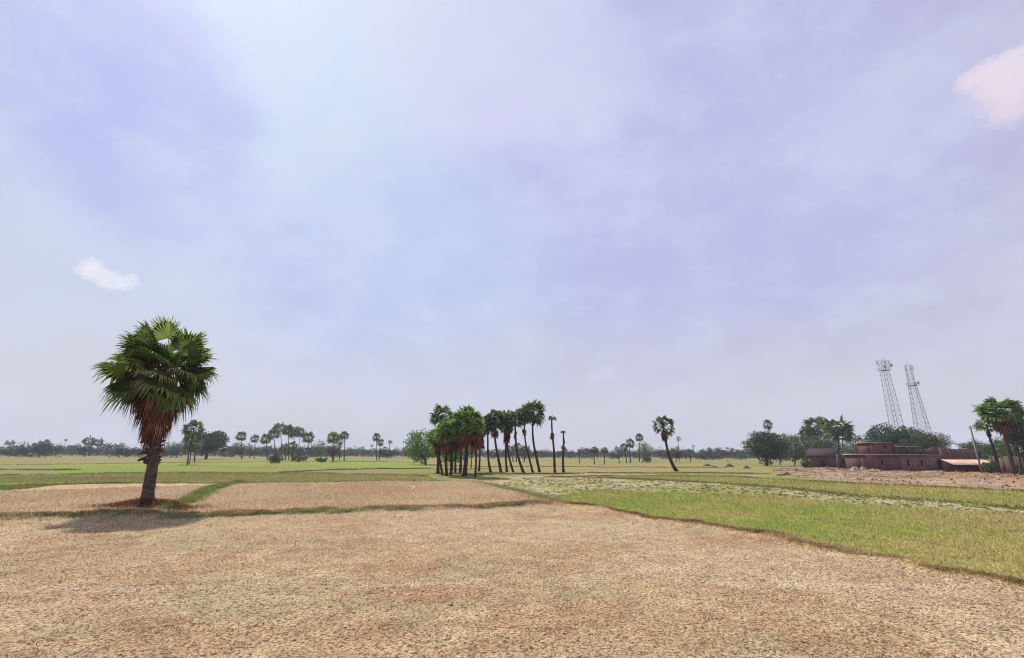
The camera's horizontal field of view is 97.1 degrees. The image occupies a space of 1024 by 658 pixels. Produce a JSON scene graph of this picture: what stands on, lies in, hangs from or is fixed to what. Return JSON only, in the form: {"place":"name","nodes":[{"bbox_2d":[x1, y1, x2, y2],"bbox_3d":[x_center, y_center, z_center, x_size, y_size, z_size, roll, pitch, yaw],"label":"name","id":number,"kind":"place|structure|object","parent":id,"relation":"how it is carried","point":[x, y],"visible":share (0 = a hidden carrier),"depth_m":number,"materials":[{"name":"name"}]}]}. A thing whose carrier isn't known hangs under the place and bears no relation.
{"place":"outdoors","nodes":[
{"label":"outdoors","id":0,"kind":"place"},
{"bbox_2d":[0,461,427,464],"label":"rim grass","id":1,"kind":"structure","parent":0,"point":[199,462],"depth_m":135.33,"materials":[{"name":"green plant"}]},
{"bbox_2d":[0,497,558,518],"bbox_3d":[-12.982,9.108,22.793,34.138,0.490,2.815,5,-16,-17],"label":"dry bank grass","id":2,"kind":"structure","parent":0,"point":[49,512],"depth_m":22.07,"materials":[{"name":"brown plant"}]},
{"bbox_2d":[0,453,1019,518],"bbox_3d":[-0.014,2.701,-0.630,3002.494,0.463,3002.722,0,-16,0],"label":"ground","id":3,"kind":"structure","parent":0,"point":[695,465],"depth_m":125.12,"materials":[{"name":"soil"}]},
{"bbox_2d":[0,482,70,489],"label":"weed patch","id":4,"kind":"object","parent":3,"relation":"on","point":[10,487],"visible":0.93,"depth_m":37.52,"materials":[{"name":"green plant"}]},
{"bbox_2d":[0,468,80,469],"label":"rim grass","id":5,"kind":"structure","parent":3,"relation":"on","point":[42,469],"depth_m":75.87,"materials":[{"name":"green plant"}]},
{"bbox_2d":[81,435,94,455],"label":"palmyra palm","id":6,"kind":"object","parent":3,"relation":"on","point":[84,441],"visible":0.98,"depth_m":355.72,"materials":[{"name":"green plant"}]},
{"bbox_2d":[90,437,104,455],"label":"palmyra palm","id":7,"kind":"object","parent":3,"relation":"on","point":[97,441],"visible":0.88,"depth_m":359.10,"materials":[{"name":"green plant"}]},
{"bbox_2d":[167,442,183,455],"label":"broadleaf tree","id":8,"kind":"object","parent":3,"relation":"on","point":[174,446],"visible":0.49,"depth_m":292.07,"materials":[{"name":"green plant"}]},
{"bbox_2d":[152,479,245,510],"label":"weeds","id":9,"kind":"object","parent":3,"relation":"on","point":[197,494],"visible":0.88,"depth_m":30.51,"materials":[{"name":"green plant"}]},
{"bbox_2d":[182,430,229,458],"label":"broadleaf tree","id":10,"kind":"object","parent":3,"relation":"on","point":[215,440],"visible":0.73,"depth_m":217.32,"materials":[{"name":"green plant"}]},
{"bbox_2d":[1,471,432,476],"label":"rim grass","id":11,"kind":"structure","parent":3,"relation":"on","point":[183,472],"depth_m":62.78,"materials":[{"name":"green plant"}]},
{"bbox_2d":[234,431,246,458],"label":"palmyra palm","id":12,"kind":"object","parent":3,"relation":"on","point":[237,437],"visible":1,"depth_m":226.57,"materials":[{"name":"green plant"}]},
{"bbox_2d":[0,479,481,485],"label":"plot edge grass","id":13,"kind":"structure","parent":3,"relation":"on","point":[136,482],"depth_m":42.74,"materials":[{"name":"green plant"}]},
{"bbox_2d":[230,442,252,453],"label":"broadleaf tree","id":14,"kind":"object","parent":3,"relation":"on","point":[235,446],"visible":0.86,"depth_m":261.83,"materials":[{"name":"green plant"}]},
{"bbox_2d":[260,433,272,459],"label":"palmyra palm","id":15,"kind":"object","parent":3,"relation":"on","point":[267,438],"visible":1,"depth_m":215.84,"materials":[{"name":"green plant"}]},
{"bbox_2d":[267,428,280,454],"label":"palmyra palm","id":16,"kind":"object","parent":3,"relation":"on","point":[273,435],"visible":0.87,"depth_m":233.99,"materials":[{"name":"green plant"}]},
{"bbox_2d":[0,480,556,515],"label":"field of dry stubble","id":17,"kind":"structure","parent":3,"relation":"on","point":[77,486],"depth_m":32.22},
{"bbox_2d":[61,497,229,510],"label":"dry leaf litter","id":18,"kind":"object","parent":17,"relation":"on","point":[138,502],"visible":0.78,"depth_m":23.66,"materials":[{"name":"brown plant"}]},
{"bbox_2d":[86,316,220,499],"bbox_3d":[-20.237,4.347,25.567,5.714,10.232,5.819,0,-16,0],"label":"palmyra palm","id":19,"kind":"object","parent":17,"relation":"on","point":[159,400],"visible":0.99,"depth_m":24.95,"materials":[{"name":"green plant"}]},
{"bbox_2d":[272,421,287,458],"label":"palmyra palm","id":20,"kind":"object","parent":3,"relation":"on","point":[278,424],"visible":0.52,"depth_m":253.56,"materials":[{"name":"green plant"}]},
{"bbox_2d":[278,442,290,459],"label":"palmyra palm","id":21,"kind":"object","parent":3,"relation":"on","point":[285,448],"visible":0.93,"depth_m":203.98,"materials":[{"name":"green plant"}]},
{"bbox_2d":[281,424,295,459],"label":"palmyra palm","id":22,"kind":"object","parent":3,"relation":"on","point":[290,427],"visible":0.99,"depth_m":220.31,"materials":[{"name":"green plant"}]},
{"bbox_2d":[287,441,297,455],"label":"palmyra palm","id":23,"kind":"object","parent":3,"relation":"on","point":[295,446],"visible":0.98,"depth_m":193.40,"materials":[{"name":"green plant"}]},
{"bbox_2d":[289,426,300,447],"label":"palmyra palm","id":24,"kind":"object","parent":3,"relation":"on","point":[298,433],"visible":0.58,"depth_m":237.94,"materials":[{"name":"green plant"}]},
{"bbox_2d":[300,431,314,458],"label":"palmyra palm","id":25,"kind":"object","parent":3,"relation":"on","point":[310,434],"visible":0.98,"depth_m":258.98,"materials":[{"name":"green plant"}]},
{"bbox_2d":[310,440,327,457],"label":"broadleaf tree","id":26,"kind":"object","parent":3,"relation":"on","point":[318,451],"visible":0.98,"depth_m":224.50,"materials":[{"name":"green plant"}]},
{"bbox_2d":[327,431,340,460],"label":"palmyra palm","id":27,"kind":"object","parent":3,"relation":"on","point":[333,440],"visible":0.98,"depth_m":177.77,"materials":[{"name":"green plant"}]},
{"bbox_2d":[340,431,349,460],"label":"palmyra palm","id":28,"kind":"object","parent":3,"relation":"on","point":[345,434],"visible":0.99,"depth_m":179.35,"materials":[{"name":"green plant"}]},
{"bbox_2d":[278,467,435,472],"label":"rim grass","id":29,"kind":"structure","parent":3,"relation":"on","point":[350,469],"depth_m":82.97,"materials":[{"name":"green plant"}]},
{"bbox_2d":[425,426,443,474],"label":"palmyra palm","id":30,"kind":"object","parent":3,"relation":"on","point":[432,442],"visible":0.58,"depth_m":66.06,"materials":[{"name":"green plant"}]},
{"bbox_2d":[428,403,454,472],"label":"palmyra palm","id":31,"kind":"object","parent":3,"relation":"on","point":[436,419],"visible":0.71,"depth_m":69.70,"materials":[{"name":"green plant"}]},
{"bbox_2d":[433,417,456,475],"bbox_3d":[-9.200,16.254,62.648,3.780,7.978,3.758,0,-16,0],"label":"palmyra palm","id":32,"kind":"object","parent":3,"relation":"on","point":[447,438],"visible":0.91,"depth_m":62.28,"materials":[{"name":"green plant"}]},
{"bbox_2d":[428,446,470,463],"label":"broadleaf tree","id":33,"kind":"object","parent":3,"relation":"on","point":[448,457],"visible":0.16,"depth_m":91.65,"materials":[{"name":"green plant"}]},
{"bbox_2d":[442,420,460,474],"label":"palmyra palm","id":34,"kind":"object","parent":3,"relation":"on","point":[455,442],"visible":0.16,"depth_m":65.91,"materials":[{"name":"brown plant"}]},
{"bbox_2d":[447,405,485,475],"bbox_3d":[-6.284,15.270,61.969,5.520,9.536,5.166,0,-16,0],"label":"palmyra palm","id":35,"kind":"object","parent":3,"relation":"on","point":[467,414],"visible":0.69,"depth_m":61.44,"materials":[{"name":"green plant"}]},
{"bbox_2d":[465,417,485,477],"bbox_3d":[-4.812,15.576,59.547,2.942,7.748,2.942,0,-16,0],"label":"palmyra palm","id":36,"kind":"object","parent":3,"relation":"on","point":[475,438],"visible":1,"depth_m":59.52,"materials":[{"name":"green plant"}]},
{"bbox_2d":[478,431,486,470],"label":"palmyra palm","id":37,"kind":"object","parent":3,"relation":"on","point":[482,444],"visible":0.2,"depth_m":79.66,"materials":[{"name":"brown plant"}]},
{"bbox_2d":[482,414,496,472],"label":"palmyra palm","id":38,"kind":"object","parent":3,"relation":"on","point":[488,429],"visible":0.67,"depth_m":76.66,"materials":[{"name":"green plant"}]},
{"bbox_2d":[483,409,507,472],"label":"palmyra palm","id":39,"kind":"object","parent":3,"relation":"on","point":[499,414],"visible":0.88,"depth_m":77.18,"materials":[{"name":"green plant"}]},
{"bbox_2d":[497,410,513,471],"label":"palmyra palm","id":40,"kind":"object","parent":3,"relation":"on","point":[506,436],"visible":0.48,"depth_m":78.77,"materials":[{"name":"green plant"}]},
{"bbox_2d":[500,421,514,471],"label":"palmyra palm","id":41,"kind":"object","parent":3,"relation":"on","point":[511,430],"visible":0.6,"depth_m":78.69,"materials":[{"name":"green plant"}]},
{"bbox_2d":[0,438,1023,460],"bbox_3d":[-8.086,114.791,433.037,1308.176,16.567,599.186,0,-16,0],"label":"wood","id":42,"kind":"object","parent":3,"relation":"on","point":[39,449],"visible":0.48,"depth_m":331.67,"materials":[{"name":"green plant"}]},
{"bbox_2d":[503,409,525,472],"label":"palmyra palm","id":43,"kind":"object","parent":3,"relation":"on","point":[514,415],"visible":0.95,"depth_m":77.70,"materials":[{"name":"green plant"}]},
{"bbox_2d":[516,406,533,472],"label":"palmyra palm","id":44,"kind":"object","parent":3,"relation":"on","point":[524,409],"visible":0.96,"depth_m":78.07,"materials":[{"name":"green plant"}]},
{"bbox_2d":[521,399,545,471],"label":"palmyra palm","id":45,"kind":"object","parent":3,"relation":"on","point":[534,406],"visible":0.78,"depth_m":80.19,"materials":[{"name":"green plant"}]},
{"bbox_2d":[548,416,556,472],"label":"palmyra palm","id":46,"kind":"object","parent":3,"relation":"on","point":[551,418],"visible":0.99,"depth_m":78.11,"materials":[{"name":"brown plant"}]},
{"bbox_2d":[561,431,566,472],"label":"palmyra palm","id":47,"kind":"object","parent":3,"relation":"on","point":[563,449],"visible":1,"depth_m":77.79,"materials":[{"name":"brown plant"}]},
{"bbox_2d":[625,438,634,462],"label":"palmyra palm","id":48,"kind":"object","parent":3,"relation":"on","point":[630,440],"visible":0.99,"depth_m":172.71,"materials":[{"name":"green plant"}]},
{"bbox_2d":[635,441,654,462],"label":"broadleaf tree","id":49,"kind":"object","parent":3,"relation":"on","point":[647,448],"visible":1,"depth_m":183.22,"materials":[{"name":"green plant"}]},
{"bbox_2d":[651,415,677,470],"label":"palmyra palm","id":50,"kind":"object","parent":3,"relation":"on","point":[665,433],"visible":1,"depth_m":85.23,"materials":[{"name":"green plant"}]},
{"bbox_2d":[670,448,683,461],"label":"broadleaf tree","id":51,"kind":"object","parent":3,"relation":"on","point":[676,453],"visible":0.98,"depth_m":187.42,"materials":[{"name":"green plant"}]},
{"bbox_2d":[482,477,1023,513],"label":"ground with tufts","id":52,"kind":"structure","parent":3,"relation":"on","point":[555,487],"depth_m":40.01,"materials":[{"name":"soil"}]},
{"bbox_2d":[469,481,577,505],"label":"corner grass","id":53,"kind":"structure","parent":52,"relation":"on","point":[523,491],"depth_m":35.65,"materials":[{"name":"green plant"}]},
{"bbox_2d":[489,477,1023,512],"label":"soil clods","id":54,"kind":"object","parent":52,"relation":"on","point":[651,488],"visible":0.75,"depth_m":36.69,"materials":[{"name":"beige soil"}]},
{"bbox_2d":[740,430,792,465],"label":"broadleaf tree","id":55,"kind":"object","parent":3,"relation":"on","point":[767,445],"visible":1,"depth_m":132.94,"materials":[{"name":"green plant"}]},
{"bbox_2d":[762,419,772,463],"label":"palmyra palm","id":56,"kind":"object","parent":3,"relation":"on","point":[769,423],"visible":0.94,"depth_m":155.78,"materials":[{"name":"green plant"}]},
{"bbox_2d":[781,433,817,464],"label":"broadleaf tree","id":57,"kind":"object","parent":3,"relation":"on","point":[794,444],"visible":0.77,"depth_m":140.79,"materials":[{"name":"green plant"}]},
{"bbox_2d":[797,424,817,460],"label":"palmyra palm","id":58,"kind":"object","parent":3,"relation":"on","point":[804,430],"visible":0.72,"depth_m":158.15,"materials":[{"name":"green plant"}]},
{"bbox_2d":[593,476,1023,510],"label":"rim grass","id":59,"kind":"structure","parent":3,"relation":"on","point":[897,497],"depth_m":35.48,"materials":[{"name":"green plant"}]},
{"bbox_2d":[800,416,832,440],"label":"palmyra palm","id":60,"kind":"object","parent":3,"relation":"on","point":[819,421],"visible":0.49,"depth_m":159.81,"materials":[{"name":"green plant"}]},
{"bbox_2d":[821,415,855,453],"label":"palmyra palm","id":61,"kind":"object","parent":3,"relation":"on","point":[829,431],"visible":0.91,"depth_m":145.65,"materials":[{"name":"green plant"}]},
{"bbox_2d":[831,427,854,453],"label":"palmyra palm","id":62,"kind":"object","parent":3,"relation":"on","point":[847,438],"visible":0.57,"depth_m":146.25,"materials":[{"name":"green plant"}]},
{"bbox_2d":[836,439,859,453],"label":"broadleaf tree","id":63,"kind":"object","parent":3,"relation":"on","point":[851,448],"visible":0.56,"depth_m":134.85,"materials":[{"name":"green plant"}]},
{"bbox_2d":[851,434,880,452],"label":"broadleaf tree","id":64,"kind":"object","parent":3,"relation":"on","point":[866,439],"visible":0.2,"depth_m":135.81,"materials":[{"name":"green plant"}]},
{"bbox_2d":[864,422,916,443],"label":"broadleaf tree","id":65,"kind":"object","parent":3,"relation":"on","point":[887,434],"visible":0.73,"depth_m":148.75,"materials":[{"name":"green plant"}]},
{"bbox_2d":[876,356,904,429],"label":"telecom tower","id":66,"kind":"structure","parent":3,"relation":"on","point":[888,370],"depth_m":205.34,"materials":[{"name":"metal"}]},
{"bbox_2d":[891,428,939,450],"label":"broadleaf tree","id":67,"kind":"object","parent":3,"relation":"on","point":[917,439],"visible":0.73,"depth_m":142.79,"materials":[{"name":"green plant"}]},
{"bbox_2d":[904,360,932,434],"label":"telecom tower","id":68,"kind":"structure","parent":3,"relation":"on","point":[915,385],"depth_m":204.25,"materials":[{"name":"metal"}]},
{"bbox_2d":[921,432,955,448],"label":"broadleaf tree","id":69,"kind":"object","parent":3,"relation":"on","point":[943,443],"visible":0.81,"depth_m":139.82,"materials":[{"name":"green plant"}]},
{"bbox_2d":[0,499,1023,657],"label":"dry field","id":70,"kind":"structure","parent":0,"point":[79,645],"depth_m":9.74,"materials":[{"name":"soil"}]},
{"bbox_2d":[0,500,554,519],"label":"green bank grass","id":71,"kind":"structure","parent":70,"relation":"on","point":[270,512],"depth_m":21.90,"materials":[{"name":"green plant"}]},
{"bbox_2d":[0,460,1023,583],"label":"green field","id":72,"kind":"structure","parent":0,"point":[205,466],"depth_m":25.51,"materials":[{"name":"plant"}]},
{"bbox_2d":[180,439,203,461],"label":"broadleaf tree","id":73,"kind":"object","parent":72,"relation":"on","point":[196,446],"visible":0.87,"depth_m":154.11,"materials":[{"name":"green plant"}]},
{"bbox_2d":[182,433,202,463],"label":"palmyra palm","id":74,"kind":"object","parent":72,"relation":"on","point":[187,439],"visible":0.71,"depth_m":124.47,"materials":[{"name":"green plant"}]},
{"bbox_2d":[180,419,205,464],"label":"palmyra palm","id":75,"kind":"object","parent":72,"relation":"on","point":[191,424],"visible":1,"depth_m":116.34,"materials":[{"name":"green plant"}]},
{"bbox_2d":[268,453,283,462],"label":"shrub","id":76,"kind":"object","parent":72,"relation":"on","point":[275,459],"visible":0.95,"depth_m":134.17,"materials":[{"name":"green plant"}]},
{"bbox_2d":[290,454,307,461],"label":"shrub","id":77,"kind":"object","parent":72,"relation":"on","point":[299,458],"visible":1,"depth_m":154.77,"materials":[{"name":"green plant"}]},
{"bbox_2d":[327,446,340,461],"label":"broadleaf tree","id":78,"kind":"object","parent":72,"relation":"on","point":[332,449],"visible":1,"depth_m":151.50,"materials":[{"name":"green plant"}]},
{"bbox_2d":[402,428,435,464],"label":"broadleaf tree","id":79,"kind":"object","parent":72,"relation":"on","point":[416,439],"visible":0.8,"depth_m":126.95,"materials":[{"name":"green plant"}]},
{"bbox_2d":[0,0,1023,455],"label":"sky","id":80,"kind":"structure","parent":0,"point":[717,218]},
{"bbox_2d":[444,465,726,467],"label":"rim grass","id":81,"kind":"structure","parent":0,"point":[586,466],"depth_m":109.94,"materials":[{"name":"green plant"}]},
{"bbox_2d":[429,471,772,474],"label":"rim grass","id":82,"kind":"structure","parent":0,"point":[611,472],"depth_m":71.93,"materials":[{"name":"green plant"}]},
{"bbox_2d":[505,474,1023,486],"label":"path","id":83,"kind":"structure","parent":0,"point":[788,476],"depth_m":60.98,"materials":[{"name":"soil"}]},
{"bbox_2d":[544,474,1023,492],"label":"rim grass","id":84,"kind":"structure","parent":0,"point":[972,488],"depth_m":50.77,"materials":[{"name":"green plant"}]},
{"bbox_2d":[554,497,1023,586],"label":"bank grass","id":85,"kind":"structure","parent":0,"point":[945,568],"depth_m":14.20,"materials":[{"name":"green plant"}]},
{"bbox_2d":[773,467,1023,489],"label":"dirt ground","id":86,"kind":"structure","parent":0,"point":[829,475],"depth_m":59.41,"materials":[{"name":"soil"}]},
{"bbox_2d":[800,459,812,467],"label":"shrub","id":87,"kind":"object","parent":86,"relation":"on","point":[807,463],"visible":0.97,"depth_m":111.85,"materials":[{"name":"green plant"}]},
{"bbox_2d":[802,435,836,449],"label":"broadleaf tree","id":88,"kind":"object","parent":86,"relation":"on","point":[824,443],"visible":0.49,"depth_m":142.83,"materials":[{"name":"green plant"}]},
{"bbox_2d":[806,448,837,467],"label":"hut","id":89,"kind":"object","parent":86,"relation":"on","point":[821,457],"visible":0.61,"depth_m":120.01,"materials":[{"name":"brick"}]},
{"bbox_2d":[836,454,844,468],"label":"brick wall","id":90,"kind":"structure","parent":86,"relation":"on","point":[840,457],"depth_m":100.08,"materials":[{"name":"brown brick"}]},
{"bbox_2d":[842,442,944,470],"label":"brick building","id":91,"kind":"structure","parent":86,"relation":"on","point":[886,456],"depth_m":92.35,"materials":[{"name":"brown brick"}]},
{"bbox_2d":[772,466,1023,478],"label":"yard weeds","id":92,"kind":"object","parent":86,"relation":"on","point":[910,476],"visible":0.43,"depth_m":69.93,"materials":[{"name":"green plant"}]},
{"bbox_2d":[775,467,1021,487],"bbox_3d":[69.589,24.407,76.348,81.830,0.822,61.900,9,-18,-30],"label":"scattered rubble","id":93,"kind":"object","parent":86,"relation":"on","point":[984,478],"visible":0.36,"depth_m":61.73,"materials":[{"name":"stone"}]},
{"bbox_2d":[938,448,976,470],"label":"brick wall","id":94,"kind":"structure","parent":86,"relation":"on","point":[957,454],"depth_m":95.69,"materials":[{"name":"brown brick"}]},
{"bbox_2d":[941,459,989,471],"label":"shed","id":95,"kind":"structure","parent":86,"relation":"on","point":[951,465],"depth_m":88.54,"materials":[{"name":"metal"}]},
{"bbox_2d":[968,426,982,472],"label":"utility pole","id":96,"kind":"object","parent":86,"relation":"on","point":[976,451],"visible":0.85,"depth_m":82.01,"materials":[{"name":"metal"}]},
{"bbox_2d":[955,438,997,460],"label":"broadleaf tree","id":97,"kind":"object","parent":86,"relation":"on","point":[969,446],"visible":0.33,"depth_m":99.08,"materials":[{"name":"green plant"}]},
{"bbox_2d":[972,419,1001,472],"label":"palmyra palm","id":98,"kind":"object","parent":86,"relation":"on","point":[977,426],"visible":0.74,"depth_m":80.99,"materials":[{"name":"green plant"}]},
{"bbox_2d":[981,461,998,472],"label":"shrub","id":99,"kind":"object","parent":86,"relation":"on","point":[990,467],"visible":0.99,"depth_m":79.14,"materials":[{"name":"green plant"}]},
{"bbox_2d":[978,440,1012,457],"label":"broadleaf tree","id":100,"kind":"object","parent":86,"relation":"on","point":[987,449],"visible":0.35,"depth_m":91.87,"materials":[{"name":"green plant"}]},
{"bbox_2d":[971,396,1023,473],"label":"palmyra palm","id":101,"kind":"object","parent":86,"relation":"on","point":[1001,419],"visible":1,"depth_m":77.38,"materials":[{"name":"green plant"}]},
{"bbox_2d":[986,436,1023,457],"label":"broadleaf tree","id":102,"kind":"object","parent":86,"relation":"on","point":[998,448],"visible":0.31,"depth_m":85.95,"materials":[{"name":"green plant"}]},
{"bbox_2d":[989,456,1023,473],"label":"brick wall","id":103,"kind":"structure","parent":86,"relation":"on","point":[1004,464],"depth_m":81.33,"materials":[{"name":"brown brick"}]},
{"bbox_2d":[1002,430,1023,474],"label":"palmyra palm","id":104,"kind":"object","parent":86,"relation":"on","point":[1013,437],"visible":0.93,"depth_m":76.98,"materials":[{"name":"green plant"}]},
{"bbox_2d":[1009,422,1023,451],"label":"palmyra palm","id":105,"kind":"object","parent":86,"relation":"on","point":[1019,425],"visible":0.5,"depth_m":78.00,"materials":[{"name":"green plant"}]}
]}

